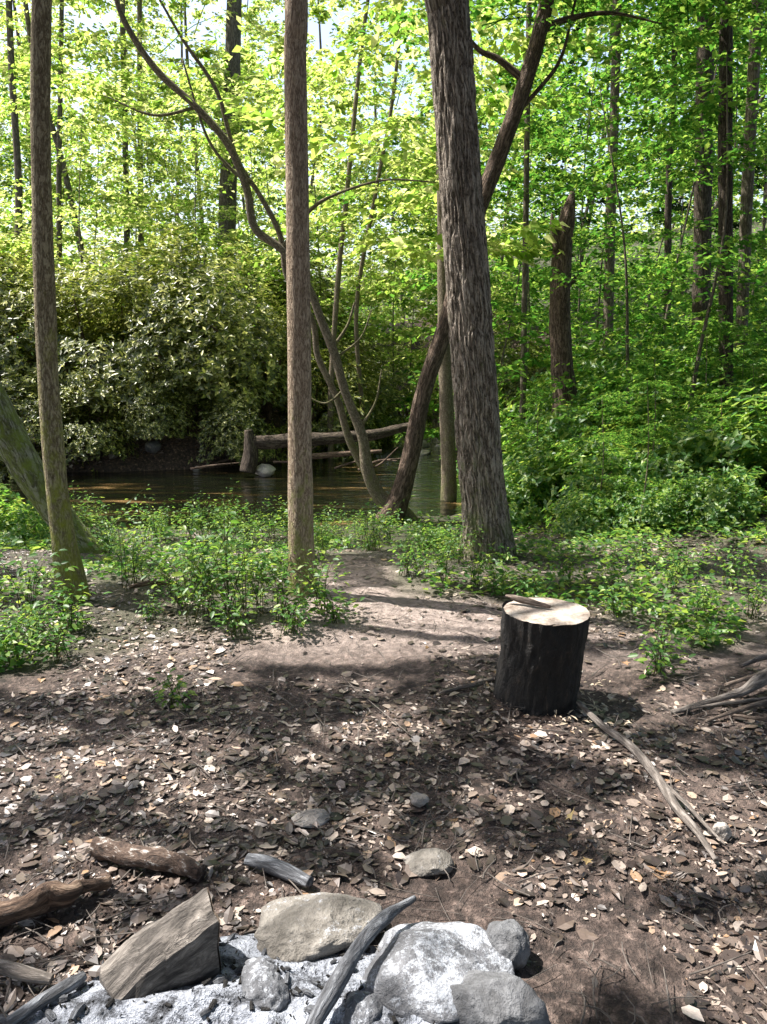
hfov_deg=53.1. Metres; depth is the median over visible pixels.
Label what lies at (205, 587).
herb plant
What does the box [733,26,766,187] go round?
background tree
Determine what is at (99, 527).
herb plant
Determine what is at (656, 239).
understory tree
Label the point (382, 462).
driftwood branch
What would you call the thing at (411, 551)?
herb plant
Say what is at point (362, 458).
curved tree
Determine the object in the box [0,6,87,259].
background tree
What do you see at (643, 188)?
understory tree
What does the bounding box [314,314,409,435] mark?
rhododendron shrub
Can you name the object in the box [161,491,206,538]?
herb plant
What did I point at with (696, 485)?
green shrub
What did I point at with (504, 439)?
green shrub
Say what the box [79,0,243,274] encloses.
background tree
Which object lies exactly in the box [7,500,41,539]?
herb plant
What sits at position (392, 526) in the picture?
herb plant
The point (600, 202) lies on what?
background tree
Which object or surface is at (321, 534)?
herb plant
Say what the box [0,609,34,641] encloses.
herb plant
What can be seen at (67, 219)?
background tree
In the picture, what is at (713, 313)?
leafy seedling
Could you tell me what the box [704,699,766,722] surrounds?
fallen branch
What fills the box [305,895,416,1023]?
charred stick
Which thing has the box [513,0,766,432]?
understory tree
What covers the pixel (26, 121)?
background tree
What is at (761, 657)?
brush stick
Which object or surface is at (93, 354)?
rhododendron shrub
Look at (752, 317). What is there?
leafy seedling
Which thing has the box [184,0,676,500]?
tall tree
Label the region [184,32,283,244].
background tree
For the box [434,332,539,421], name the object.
rhododendron shrub
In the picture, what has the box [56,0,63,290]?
tall tree
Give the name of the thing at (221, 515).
herb plant
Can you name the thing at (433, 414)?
rhododendron shrub
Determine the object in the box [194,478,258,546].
herb plant
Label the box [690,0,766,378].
tall tree
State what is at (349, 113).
understory tree
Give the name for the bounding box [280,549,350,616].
herb plant
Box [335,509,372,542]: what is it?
herb plant
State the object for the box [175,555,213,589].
herb plant
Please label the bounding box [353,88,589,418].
understory tree
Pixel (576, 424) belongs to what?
green shrub
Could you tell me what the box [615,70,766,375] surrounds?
understory tree
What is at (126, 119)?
understory tree
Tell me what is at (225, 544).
herb plant
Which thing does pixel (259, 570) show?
herb plant
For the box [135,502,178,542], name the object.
herb plant
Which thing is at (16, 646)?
herb plant
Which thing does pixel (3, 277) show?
rhododendron shrub
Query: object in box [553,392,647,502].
leafy seedling
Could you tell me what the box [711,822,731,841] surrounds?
rock
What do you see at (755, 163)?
understory tree
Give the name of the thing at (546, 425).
green shrub
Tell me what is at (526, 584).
herb plant
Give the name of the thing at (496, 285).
understory tree
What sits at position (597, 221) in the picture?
background tree
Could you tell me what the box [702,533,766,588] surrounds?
herb plant
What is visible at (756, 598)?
herb plant
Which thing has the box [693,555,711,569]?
herb plant
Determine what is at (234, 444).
rhododendron shrub
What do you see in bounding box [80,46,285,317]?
understory tree
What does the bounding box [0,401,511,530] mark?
water
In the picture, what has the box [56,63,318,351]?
understory tree
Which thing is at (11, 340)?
rhododendron shrub
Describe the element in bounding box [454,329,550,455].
rhododendron shrub
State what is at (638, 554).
herb plant
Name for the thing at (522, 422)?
leafy seedling
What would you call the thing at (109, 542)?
herb plant
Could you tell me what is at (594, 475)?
green shrub
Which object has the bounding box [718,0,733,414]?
tall tree
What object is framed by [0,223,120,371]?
rhododendron shrub
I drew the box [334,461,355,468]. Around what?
driftwood branch
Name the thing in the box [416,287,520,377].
rhododendron shrub
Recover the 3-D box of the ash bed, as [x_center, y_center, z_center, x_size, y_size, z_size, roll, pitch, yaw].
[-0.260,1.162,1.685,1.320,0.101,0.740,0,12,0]
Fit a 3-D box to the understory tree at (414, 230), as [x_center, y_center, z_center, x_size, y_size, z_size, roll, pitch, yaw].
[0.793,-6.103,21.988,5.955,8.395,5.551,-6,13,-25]
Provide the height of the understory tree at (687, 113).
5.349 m
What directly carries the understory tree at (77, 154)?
on the ground at (290, 654)
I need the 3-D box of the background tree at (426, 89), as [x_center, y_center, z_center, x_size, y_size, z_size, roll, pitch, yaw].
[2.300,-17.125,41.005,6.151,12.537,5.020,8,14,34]
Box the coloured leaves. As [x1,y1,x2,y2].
[17,549,716,962]
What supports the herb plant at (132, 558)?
on the ground at (290, 654)
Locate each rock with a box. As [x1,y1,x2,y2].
[241,956,288,1011]
[254,892,382,961]
[291,808,331,827]
[340,990,382,1023]
[362,921,514,1023]
[404,848,453,876]
[410,792,428,806]
[450,970,550,1023]
[486,919,530,969]
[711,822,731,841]
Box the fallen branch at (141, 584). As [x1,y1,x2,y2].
[129,579,181,588]
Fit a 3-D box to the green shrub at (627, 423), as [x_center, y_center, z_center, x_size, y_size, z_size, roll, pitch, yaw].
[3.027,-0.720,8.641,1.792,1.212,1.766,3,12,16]
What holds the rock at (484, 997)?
on the ash bed
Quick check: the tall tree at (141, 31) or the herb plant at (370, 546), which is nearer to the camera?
the herb plant at (370, 546)
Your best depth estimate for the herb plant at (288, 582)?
4.34 m
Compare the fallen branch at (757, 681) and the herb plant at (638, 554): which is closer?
the fallen branch at (757, 681)
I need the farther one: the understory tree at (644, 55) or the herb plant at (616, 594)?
the understory tree at (644, 55)
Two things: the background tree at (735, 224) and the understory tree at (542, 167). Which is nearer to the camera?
the understory tree at (542, 167)
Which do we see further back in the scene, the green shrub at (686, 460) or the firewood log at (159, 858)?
the green shrub at (686, 460)
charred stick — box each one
[0,959,54,984]
[6,971,86,1023]
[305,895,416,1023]
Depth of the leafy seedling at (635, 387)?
6.57 m
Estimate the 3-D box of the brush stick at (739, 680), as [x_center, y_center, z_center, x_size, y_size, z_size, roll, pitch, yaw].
[1.734,0.748,3.516,0.463,0.039,0.028,-5,13,-25]
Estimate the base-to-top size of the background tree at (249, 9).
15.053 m
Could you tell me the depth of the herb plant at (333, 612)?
4.37 m
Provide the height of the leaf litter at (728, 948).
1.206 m
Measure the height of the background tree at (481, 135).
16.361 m
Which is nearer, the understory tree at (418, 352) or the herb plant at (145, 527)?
the herb plant at (145, 527)
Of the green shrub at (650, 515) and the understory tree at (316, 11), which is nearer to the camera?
the green shrub at (650, 515)
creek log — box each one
[240,423,407,472]
[287,449,381,460]
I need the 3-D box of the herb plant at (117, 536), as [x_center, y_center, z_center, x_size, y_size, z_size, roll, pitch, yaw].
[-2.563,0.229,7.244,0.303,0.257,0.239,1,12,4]
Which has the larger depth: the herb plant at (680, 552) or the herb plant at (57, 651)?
the herb plant at (680, 552)
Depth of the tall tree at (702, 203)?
13.11 m
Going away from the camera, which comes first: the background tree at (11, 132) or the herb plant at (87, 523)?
the herb plant at (87, 523)
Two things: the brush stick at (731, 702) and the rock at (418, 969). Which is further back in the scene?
the brush stick at (731, 702)
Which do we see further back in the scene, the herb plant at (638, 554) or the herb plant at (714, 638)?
the herb plant at (638, 554)
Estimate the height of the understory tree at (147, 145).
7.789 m
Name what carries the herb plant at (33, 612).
on the ground at (290, 654)
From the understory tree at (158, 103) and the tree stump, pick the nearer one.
the tree stump
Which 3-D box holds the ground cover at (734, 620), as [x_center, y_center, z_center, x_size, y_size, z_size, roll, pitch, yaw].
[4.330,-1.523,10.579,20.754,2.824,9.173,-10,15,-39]
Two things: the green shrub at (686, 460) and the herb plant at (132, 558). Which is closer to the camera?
the herb plant at (132, 558)
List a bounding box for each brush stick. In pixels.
[692,697,766,708]
[724,672,757,686]
[734,714,766,720]
[739,653,766,667]
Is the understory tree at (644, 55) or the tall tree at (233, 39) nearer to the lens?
the understory tree at (644, 55)
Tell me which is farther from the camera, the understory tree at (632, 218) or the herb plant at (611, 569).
the understory tree at (632, 218)
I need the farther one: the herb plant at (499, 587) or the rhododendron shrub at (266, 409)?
the rhododendron shrub at (266, 409)
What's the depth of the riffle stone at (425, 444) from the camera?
17.61 m
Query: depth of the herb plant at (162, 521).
8.18 m
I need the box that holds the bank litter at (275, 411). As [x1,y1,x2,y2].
[1,400,286,468]
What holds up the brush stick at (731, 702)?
on the ground at (290, 654)
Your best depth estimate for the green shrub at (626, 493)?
7.15 m
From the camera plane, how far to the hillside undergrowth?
25.88 m
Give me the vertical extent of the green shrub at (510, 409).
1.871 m
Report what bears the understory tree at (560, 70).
on the ground at (290, 654)
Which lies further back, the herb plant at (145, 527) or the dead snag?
the dead snag
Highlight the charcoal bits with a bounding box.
[2,921,529,1023]
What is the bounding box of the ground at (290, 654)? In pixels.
[0,218,766,1023]
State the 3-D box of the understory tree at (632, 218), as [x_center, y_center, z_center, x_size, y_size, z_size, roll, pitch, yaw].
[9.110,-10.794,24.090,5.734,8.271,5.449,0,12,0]
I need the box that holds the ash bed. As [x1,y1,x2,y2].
[21,933,454,1023]
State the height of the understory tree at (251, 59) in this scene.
9.785 m
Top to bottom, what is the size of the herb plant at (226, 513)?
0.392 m
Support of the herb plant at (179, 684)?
on the ground at (290, 654)
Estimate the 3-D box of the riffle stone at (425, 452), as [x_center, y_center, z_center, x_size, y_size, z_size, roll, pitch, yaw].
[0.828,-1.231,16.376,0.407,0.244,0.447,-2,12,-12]
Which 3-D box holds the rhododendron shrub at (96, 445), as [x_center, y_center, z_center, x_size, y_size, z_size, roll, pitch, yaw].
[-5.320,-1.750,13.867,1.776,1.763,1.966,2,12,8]
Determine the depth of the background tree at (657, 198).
22.76 m
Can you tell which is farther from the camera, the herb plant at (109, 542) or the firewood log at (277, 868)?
the herb plant at (109, 542)
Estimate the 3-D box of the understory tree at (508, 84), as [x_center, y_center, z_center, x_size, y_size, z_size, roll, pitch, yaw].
[2.317,-4.479,15.075,5.230,7.974,5.404,0,12,0]
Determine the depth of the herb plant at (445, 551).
5.54 m
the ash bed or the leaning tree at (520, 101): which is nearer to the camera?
the ash bed
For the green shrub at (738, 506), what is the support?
on the ground at (290, 654)
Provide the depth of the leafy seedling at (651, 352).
7.62 m
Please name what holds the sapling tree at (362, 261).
on the ground at (290, 654)
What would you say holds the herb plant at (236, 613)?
on the ground at (290, 654)
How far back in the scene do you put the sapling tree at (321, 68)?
14.49 m
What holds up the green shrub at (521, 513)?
on the ground at (290, 654)
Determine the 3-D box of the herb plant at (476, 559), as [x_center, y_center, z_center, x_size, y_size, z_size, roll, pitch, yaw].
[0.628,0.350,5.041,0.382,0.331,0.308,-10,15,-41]
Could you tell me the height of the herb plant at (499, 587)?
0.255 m
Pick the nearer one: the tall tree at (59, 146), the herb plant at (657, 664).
the herb plant at (657, 664)
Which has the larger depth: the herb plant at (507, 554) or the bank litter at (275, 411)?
the bank litter at (275, 411)
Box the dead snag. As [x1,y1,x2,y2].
[549,191,586,451]
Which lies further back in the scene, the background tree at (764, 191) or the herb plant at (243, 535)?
the background tree at (764, 191)
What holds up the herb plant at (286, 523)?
on the ground at (290, 654)
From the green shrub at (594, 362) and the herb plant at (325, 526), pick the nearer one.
the herb plant at (325, 526)
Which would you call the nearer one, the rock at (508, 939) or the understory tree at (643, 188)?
the rock at (508, 939)
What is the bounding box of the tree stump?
[493,597,589,716]
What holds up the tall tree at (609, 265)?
on the ground at (290, 654)
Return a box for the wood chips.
[451,664,686,766]
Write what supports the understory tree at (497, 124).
on the ground at (290, 654)
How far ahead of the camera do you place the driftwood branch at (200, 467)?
13.37 m
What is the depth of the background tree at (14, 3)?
28.11 m
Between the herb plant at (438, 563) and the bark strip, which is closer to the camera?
the bark strip
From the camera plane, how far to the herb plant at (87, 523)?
8.33 m
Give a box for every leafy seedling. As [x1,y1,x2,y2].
[500,382,576,483]
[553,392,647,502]
[588,349,712,491]
[589,373,703,533]
[658,304,765,420]
[666,327,749,408]
[678,389,751,487]
[699,295,766,414]
[716,300,766,414]
[718,351,766,419]
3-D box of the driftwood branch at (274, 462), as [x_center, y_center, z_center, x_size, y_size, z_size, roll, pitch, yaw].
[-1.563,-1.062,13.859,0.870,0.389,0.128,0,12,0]
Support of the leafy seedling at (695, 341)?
on the ground at (290, 654)
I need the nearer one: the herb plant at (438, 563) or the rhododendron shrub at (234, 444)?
the herb plant at (438, 563)
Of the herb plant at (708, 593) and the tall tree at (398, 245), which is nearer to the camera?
the herb plant at (708, 593)
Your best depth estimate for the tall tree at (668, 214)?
15.91 m
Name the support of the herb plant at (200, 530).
on the ground at (290, 654)
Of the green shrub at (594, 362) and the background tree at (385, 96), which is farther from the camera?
the background tree at (385, 96)
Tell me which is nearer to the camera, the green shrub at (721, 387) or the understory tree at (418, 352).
the green shrub at (721, 387)
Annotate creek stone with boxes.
[108,452,117,458]
[145,441,160,452]
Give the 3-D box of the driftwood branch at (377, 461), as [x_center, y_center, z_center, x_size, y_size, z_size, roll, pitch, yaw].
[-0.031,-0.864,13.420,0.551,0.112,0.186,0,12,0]
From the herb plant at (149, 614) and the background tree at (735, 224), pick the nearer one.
the herb plant at (149, 614)
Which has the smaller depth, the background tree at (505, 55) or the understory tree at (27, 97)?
the understory tree at (27, 97)
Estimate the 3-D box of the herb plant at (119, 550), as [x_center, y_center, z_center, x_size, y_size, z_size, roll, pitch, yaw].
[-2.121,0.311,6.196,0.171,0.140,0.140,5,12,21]
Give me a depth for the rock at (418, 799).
2.60 m
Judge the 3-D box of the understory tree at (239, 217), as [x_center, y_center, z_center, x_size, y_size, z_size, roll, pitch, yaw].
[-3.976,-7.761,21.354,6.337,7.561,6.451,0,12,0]
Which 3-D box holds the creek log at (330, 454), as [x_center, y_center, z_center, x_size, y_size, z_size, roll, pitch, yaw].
[-0.852,-0.996,13.488,1.679,0.163,0.112,-3,12,-14]
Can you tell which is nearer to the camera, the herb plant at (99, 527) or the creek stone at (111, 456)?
the herb plant at (99, 527)
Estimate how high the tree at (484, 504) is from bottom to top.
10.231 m
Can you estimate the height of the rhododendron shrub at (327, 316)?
3.752 m
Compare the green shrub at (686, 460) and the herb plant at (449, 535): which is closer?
the herb plant at (449, 535)
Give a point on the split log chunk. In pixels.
(176, 947)
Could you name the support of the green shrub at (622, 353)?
on the ground at (290, 654)
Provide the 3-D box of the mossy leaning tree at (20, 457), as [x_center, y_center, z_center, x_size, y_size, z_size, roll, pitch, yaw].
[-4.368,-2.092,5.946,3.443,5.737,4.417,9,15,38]
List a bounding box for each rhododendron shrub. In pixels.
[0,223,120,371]
[0,231,98,417]
[0,263,130,414]
[0,368,97,481]
[3,233,219,414]
[32,366,138,463]
[83,212,287,415]
[94,244,233,377]
[109,363,200,441]
[157,365,226,429]
[178,281,337,420]
[186,248,351,391]
[188,376,284,465]
[261,340,383,460]
[311,343,413,451]
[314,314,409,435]
[361,335,438,420]
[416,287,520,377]
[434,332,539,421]
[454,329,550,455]
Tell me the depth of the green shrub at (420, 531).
7.13 m
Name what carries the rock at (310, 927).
on the ash bed
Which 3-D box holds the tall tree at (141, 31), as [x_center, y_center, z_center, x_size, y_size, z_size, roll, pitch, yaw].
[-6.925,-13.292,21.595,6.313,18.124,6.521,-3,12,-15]
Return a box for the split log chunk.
[99,887,220,999]
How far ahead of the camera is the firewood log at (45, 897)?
2.07 m
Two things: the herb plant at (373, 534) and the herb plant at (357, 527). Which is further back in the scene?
the herb plant at (357, 527)
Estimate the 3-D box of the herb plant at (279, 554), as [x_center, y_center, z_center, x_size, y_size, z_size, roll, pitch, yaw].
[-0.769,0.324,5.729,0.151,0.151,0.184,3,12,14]
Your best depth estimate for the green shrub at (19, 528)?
7.48 m
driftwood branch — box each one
[190,462,240,469]
[215,457,236,463]
[273,446,315,463]
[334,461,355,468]
[358,447,397,470]
[372,459,397,463]
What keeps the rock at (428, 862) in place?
on the ground at (290, 654)
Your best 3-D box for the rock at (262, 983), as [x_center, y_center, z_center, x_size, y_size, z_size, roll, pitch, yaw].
[-0.283,1.128,1.808,0.117,0.108,0.155,-4,12,-17]
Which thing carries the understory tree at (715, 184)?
on the ground at (290, 654)
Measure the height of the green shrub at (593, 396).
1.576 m
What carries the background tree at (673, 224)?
on the ground at (290, 654)
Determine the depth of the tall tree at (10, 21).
19.44 m
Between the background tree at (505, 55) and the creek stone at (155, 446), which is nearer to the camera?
the creek stone at (155, 446)
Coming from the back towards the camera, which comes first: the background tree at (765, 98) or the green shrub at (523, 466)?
the background tree at (765, 98)
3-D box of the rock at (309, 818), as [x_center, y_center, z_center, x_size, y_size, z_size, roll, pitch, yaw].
[-0.233,1.012,2.532,0.137,0.038,0.085,-4,12,-17]
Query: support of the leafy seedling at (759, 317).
on the ground at (290, 654)
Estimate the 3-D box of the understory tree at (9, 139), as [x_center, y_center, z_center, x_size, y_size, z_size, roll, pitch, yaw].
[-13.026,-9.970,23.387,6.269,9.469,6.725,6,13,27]
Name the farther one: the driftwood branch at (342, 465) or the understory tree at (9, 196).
the understory tree at (9, 196)
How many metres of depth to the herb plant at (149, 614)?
4.45 m
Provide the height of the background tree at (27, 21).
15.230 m
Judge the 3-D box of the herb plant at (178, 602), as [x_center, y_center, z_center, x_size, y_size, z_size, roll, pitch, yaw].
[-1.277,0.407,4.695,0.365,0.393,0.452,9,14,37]
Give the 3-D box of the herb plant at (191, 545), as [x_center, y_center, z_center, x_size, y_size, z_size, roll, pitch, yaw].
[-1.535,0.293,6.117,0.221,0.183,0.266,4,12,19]
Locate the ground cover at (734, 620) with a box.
[0,481,766,672]
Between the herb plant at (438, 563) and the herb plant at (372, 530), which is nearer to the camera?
the herb plant at (438, 563)
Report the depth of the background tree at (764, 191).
29.44 m
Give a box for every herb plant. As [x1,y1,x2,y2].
[0,538,78,615]
[0,588,67,643]
[0,603,56,668]
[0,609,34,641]
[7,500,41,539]
[22,610,84,663]
[32,569,112,633]
[69,481,98,525]
[74,484,148,554]
[79,505,106,534]
[85,518,117,540]
[89,503,186,590]
[97,535,120,552]
[105,526,126,543]
[113,543,126,556]
[116,490,183,545]
[132,590,171,622]
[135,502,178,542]
[135,540,182,595]
[137,545,207,609]
[141,513,241,582]
[142,508,175,539]
[146,528,263,626]
[146,667,196,707]
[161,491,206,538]
[164,504,289,618]
[175,539,208,557]
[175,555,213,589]
[177,493,228,535]
[183,487,236,540]
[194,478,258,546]
[201,581,270,639]
[202,519,286,619]
[203,527,245,560]
[209,499,242,528]
[213,513,270,555]
[226,509,264,546]
[229,552,319,623]
[240,497,287,543]
[246,559,271,578]
[257,586,320,636]
[262,495,287,536]
[269,498,347,560]
[270,535,285,548]
[271,548,286,563]
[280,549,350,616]
[309,589,364,626]
[313,502,359,545]
[313,514,337,545]
[313,515,340,545]
[317,536,335,554]
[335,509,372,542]
[339,530,359,548]
[346,491,415,550]
[352,512,389,547]
[359,537,378,550]
[362,504,410,542]
[388,535,427,576]
[394,518,445,576]
[414,536,464,582]
[429,537,457,564]
[433,516,484,563]
[452,539,505,587]
[478,557,525,595]
[489,546,517,564]
[499,561,556,596]
[546,539,595,587]
[586,537,650,588]
[590,576,638,616]
[622,536,656,569]
[628,637,695,678]
[635,610,690,661]
[648,542,706,592]
[660,535,707,575]
[680,574,729,621]
[682,621,726,650]
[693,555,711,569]
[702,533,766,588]
[727,563,766,618]
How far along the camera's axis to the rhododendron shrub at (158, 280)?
17.31 m
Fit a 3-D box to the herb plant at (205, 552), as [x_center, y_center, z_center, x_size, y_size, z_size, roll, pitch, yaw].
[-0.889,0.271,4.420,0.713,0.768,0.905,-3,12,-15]
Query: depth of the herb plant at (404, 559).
5.37 m
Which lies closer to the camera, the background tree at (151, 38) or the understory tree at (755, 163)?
the understory tree at (755, 163)
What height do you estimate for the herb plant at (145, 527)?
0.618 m
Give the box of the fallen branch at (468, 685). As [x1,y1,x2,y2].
[439,677,494,693]
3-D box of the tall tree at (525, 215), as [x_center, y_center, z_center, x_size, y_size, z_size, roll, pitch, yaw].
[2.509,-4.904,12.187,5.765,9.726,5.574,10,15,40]
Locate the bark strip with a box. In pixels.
[505,594,550,608]
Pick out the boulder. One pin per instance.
(265, 470)
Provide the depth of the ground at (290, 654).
3.02 m
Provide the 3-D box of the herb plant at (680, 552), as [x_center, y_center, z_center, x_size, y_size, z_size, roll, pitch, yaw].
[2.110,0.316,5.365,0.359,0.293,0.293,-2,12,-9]
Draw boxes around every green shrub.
[0,481,41,538]
[0,489,50,550]
[396,519,461,553]
[456,408,591,492]
[456,412,549,487]
[498,350,613,435]
[503,383,652,467]
[503,429,612,509]
[504,469,562,531]
[525,327,686,420]
[526,423,680,510]
[538,355,712,447]
[542,486,628,541]
[572,393,723,484]
[572,470,665,532]
[578,306,762,390]
[591,338,766,441]
[611,478,704,533]
[628,402,766,498]
[642,299,766,383]
[654,463,761,526]
[658,334,766,424]
[660,370,766,470]
[675,377,766,494]
[681,458,766,530]
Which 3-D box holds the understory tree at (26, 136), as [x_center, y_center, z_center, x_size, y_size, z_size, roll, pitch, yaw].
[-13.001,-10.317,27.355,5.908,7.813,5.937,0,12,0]
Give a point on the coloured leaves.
(427, 647)
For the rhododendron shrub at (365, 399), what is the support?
on the ground at (290, 654)
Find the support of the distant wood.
on the ground at (290, 654)
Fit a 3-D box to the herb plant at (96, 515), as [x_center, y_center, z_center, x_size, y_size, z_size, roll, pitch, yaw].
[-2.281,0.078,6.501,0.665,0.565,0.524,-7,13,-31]
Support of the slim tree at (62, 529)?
on the ground at (290, 654)
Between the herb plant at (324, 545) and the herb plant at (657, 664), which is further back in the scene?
the herb plant at (324, 545)
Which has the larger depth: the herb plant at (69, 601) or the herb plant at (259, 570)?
the herb plant at (259, 570)
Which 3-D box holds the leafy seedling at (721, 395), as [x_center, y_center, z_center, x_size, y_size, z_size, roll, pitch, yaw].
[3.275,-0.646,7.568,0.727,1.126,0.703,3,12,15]
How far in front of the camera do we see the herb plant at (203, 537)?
5.15 m
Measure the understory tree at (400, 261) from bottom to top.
8.512 m
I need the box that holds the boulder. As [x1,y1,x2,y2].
[255,464,275,476]
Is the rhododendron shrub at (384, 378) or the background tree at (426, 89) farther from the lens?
the background tree at (426, 89)
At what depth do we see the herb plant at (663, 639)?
3.81 m
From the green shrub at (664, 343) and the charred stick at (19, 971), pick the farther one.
the green shrub at (664, 343)
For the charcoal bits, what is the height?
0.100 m
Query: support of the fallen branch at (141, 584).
on the ground at (290, 654)
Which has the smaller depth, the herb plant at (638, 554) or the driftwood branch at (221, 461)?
the herb plant at (638, 554)
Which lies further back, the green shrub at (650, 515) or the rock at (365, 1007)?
the green shrub at (650, 515)
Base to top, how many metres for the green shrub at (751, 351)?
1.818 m
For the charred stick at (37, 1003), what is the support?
on the ash bed
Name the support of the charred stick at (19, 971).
on the ground at (290, 654)
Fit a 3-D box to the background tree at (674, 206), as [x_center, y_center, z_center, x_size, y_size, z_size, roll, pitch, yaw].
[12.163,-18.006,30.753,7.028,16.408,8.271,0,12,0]
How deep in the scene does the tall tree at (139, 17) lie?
23.85 m
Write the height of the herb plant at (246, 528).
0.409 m
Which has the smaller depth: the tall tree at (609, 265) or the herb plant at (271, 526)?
the herb plant at (271, 526)
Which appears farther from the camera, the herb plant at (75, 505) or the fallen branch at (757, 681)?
the herb plant at (75, 505)
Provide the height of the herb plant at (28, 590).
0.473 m
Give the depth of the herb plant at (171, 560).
4.92 m
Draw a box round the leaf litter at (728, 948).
[0,494,766,1023]
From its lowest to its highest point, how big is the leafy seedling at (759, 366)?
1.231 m
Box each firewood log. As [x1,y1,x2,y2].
[0,875,111,927]
[89,836,207,881]
[244,853,313,888]
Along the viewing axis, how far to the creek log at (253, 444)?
13.24 m
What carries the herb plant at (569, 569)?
on the ground at (290, 654)
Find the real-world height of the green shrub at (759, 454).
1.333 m
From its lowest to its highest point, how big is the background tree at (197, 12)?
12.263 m
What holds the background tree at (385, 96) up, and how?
on the ground at (290, 654)
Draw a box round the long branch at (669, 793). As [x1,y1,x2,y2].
[576,700,725,861]
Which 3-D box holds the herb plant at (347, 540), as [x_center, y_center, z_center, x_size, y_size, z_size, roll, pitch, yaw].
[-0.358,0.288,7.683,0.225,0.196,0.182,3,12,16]
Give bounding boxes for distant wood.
[0,3,766,311]
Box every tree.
[0,0,119,274]
[0,0,131,294]
[0,0,196,294]
[0,0,516,522]
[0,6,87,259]
[0,12,93,285]
[0,17,216,320]
[0,35,93,232]
[0,43,240,366]
[0,57,64,300]
[0,73,122,289]
[0,87,25,224]
[0,100,108,276]
[0,381,107,553]
[3,86,238,312]
[22,82,252,296]
[30,0,89,604]
[52,0,190,269]
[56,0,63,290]
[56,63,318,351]
[69,0,213,266]
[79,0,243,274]
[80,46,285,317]
[127,0,284,296]
[131,79,345,325]
[137,0,143,274]
[143,34,390,310]
[152,0,284,330]
[182,0,325,286]
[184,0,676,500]
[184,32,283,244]
[186,60,426,357]
[197,2,436,361]
[221,0,498,458]
[237,0,380,222]
[245,89,436,347]
[260,0,540,426]
[271,116,490,417]
[284,0,317,596]
[309,0,745,423]
[313,133,504,415]
[324,160,551,438]
[328,171,549,399]
[345,23,436,325]
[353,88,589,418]
[370,60,624,442]
[375,0,766,525]
[382,76,436,306]
[388,0,608,310]
[408,146,649,464]
[418,12,521,196]
[424,0,516,561]
[428,1,638,335]
[478,0,766,364]
[480,63,585,320]
[488,0,761,357]
[488,5,670,314]
[508,0,766,343]
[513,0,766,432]
[521,0,670,366]
[542,23,635,263]
[546,18,766,343]
[557,0,766,423]
[558,0,766,327]
[574,10,766,302]
[580,27,759,278]
[588,0,766,316]
[595,7,748,220]
[599,0,765,313]
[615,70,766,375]
[622,0,716,347]
[633,1,766,233]
[634,24,735,245]
[672,0,766,306]
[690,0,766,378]
[717,5,766,235]
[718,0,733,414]
[733,16,766,260]
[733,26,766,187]
[735,64,766,239]
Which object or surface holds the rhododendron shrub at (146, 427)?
on the ground at (290, 654)
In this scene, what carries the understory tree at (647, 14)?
on the ground at (290, 654)
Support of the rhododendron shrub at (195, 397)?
on the ground at (290, 654)
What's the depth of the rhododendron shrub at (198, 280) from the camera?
14.05 m
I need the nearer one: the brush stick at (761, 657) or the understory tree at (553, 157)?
the brush stick at (761, 657)
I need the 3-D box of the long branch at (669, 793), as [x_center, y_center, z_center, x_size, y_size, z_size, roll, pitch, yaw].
[0.940,0.919,2.784,0.079,0.040,1.030,-2,12,-9]
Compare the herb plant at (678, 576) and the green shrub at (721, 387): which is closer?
the herb plant at (678, 576)
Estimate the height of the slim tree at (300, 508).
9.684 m
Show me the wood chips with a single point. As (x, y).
(611, 694)
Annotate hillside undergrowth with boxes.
[0,218,766,412]
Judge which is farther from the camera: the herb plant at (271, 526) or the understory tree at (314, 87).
the understory tree at (314, 87)
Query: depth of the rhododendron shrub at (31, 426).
13.10 m
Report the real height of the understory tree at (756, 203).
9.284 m
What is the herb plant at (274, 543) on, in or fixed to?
on the ground at (290, 654)
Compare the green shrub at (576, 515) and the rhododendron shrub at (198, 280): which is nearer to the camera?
the green shrub at (576, 515)
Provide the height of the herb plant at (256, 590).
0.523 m
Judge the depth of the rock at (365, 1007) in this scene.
1.72 m
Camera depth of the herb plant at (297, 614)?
4.17 m
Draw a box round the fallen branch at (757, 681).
[670,668,766,714]
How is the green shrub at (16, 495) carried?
on the ground at (290, 654)
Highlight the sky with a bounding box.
[0,0,766,276]
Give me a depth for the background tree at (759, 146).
36.34 m
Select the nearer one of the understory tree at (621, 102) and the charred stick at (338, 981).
the charred stick at (338, 981)
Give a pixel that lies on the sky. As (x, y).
(313, 27)
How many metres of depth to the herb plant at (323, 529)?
7.69 m
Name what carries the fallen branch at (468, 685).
on the ground at (290, 654)
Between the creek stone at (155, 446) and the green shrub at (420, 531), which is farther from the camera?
the creek stone at (155, 446)
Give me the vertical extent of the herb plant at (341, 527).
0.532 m
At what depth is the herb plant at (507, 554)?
5.76 m
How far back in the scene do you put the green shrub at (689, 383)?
9.52 m
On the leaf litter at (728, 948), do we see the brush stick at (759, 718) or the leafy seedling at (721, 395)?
the brush stick at (759, 718)
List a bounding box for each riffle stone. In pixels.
[420,450,430,454]
[422,440,428,446]
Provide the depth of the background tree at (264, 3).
30.36 m

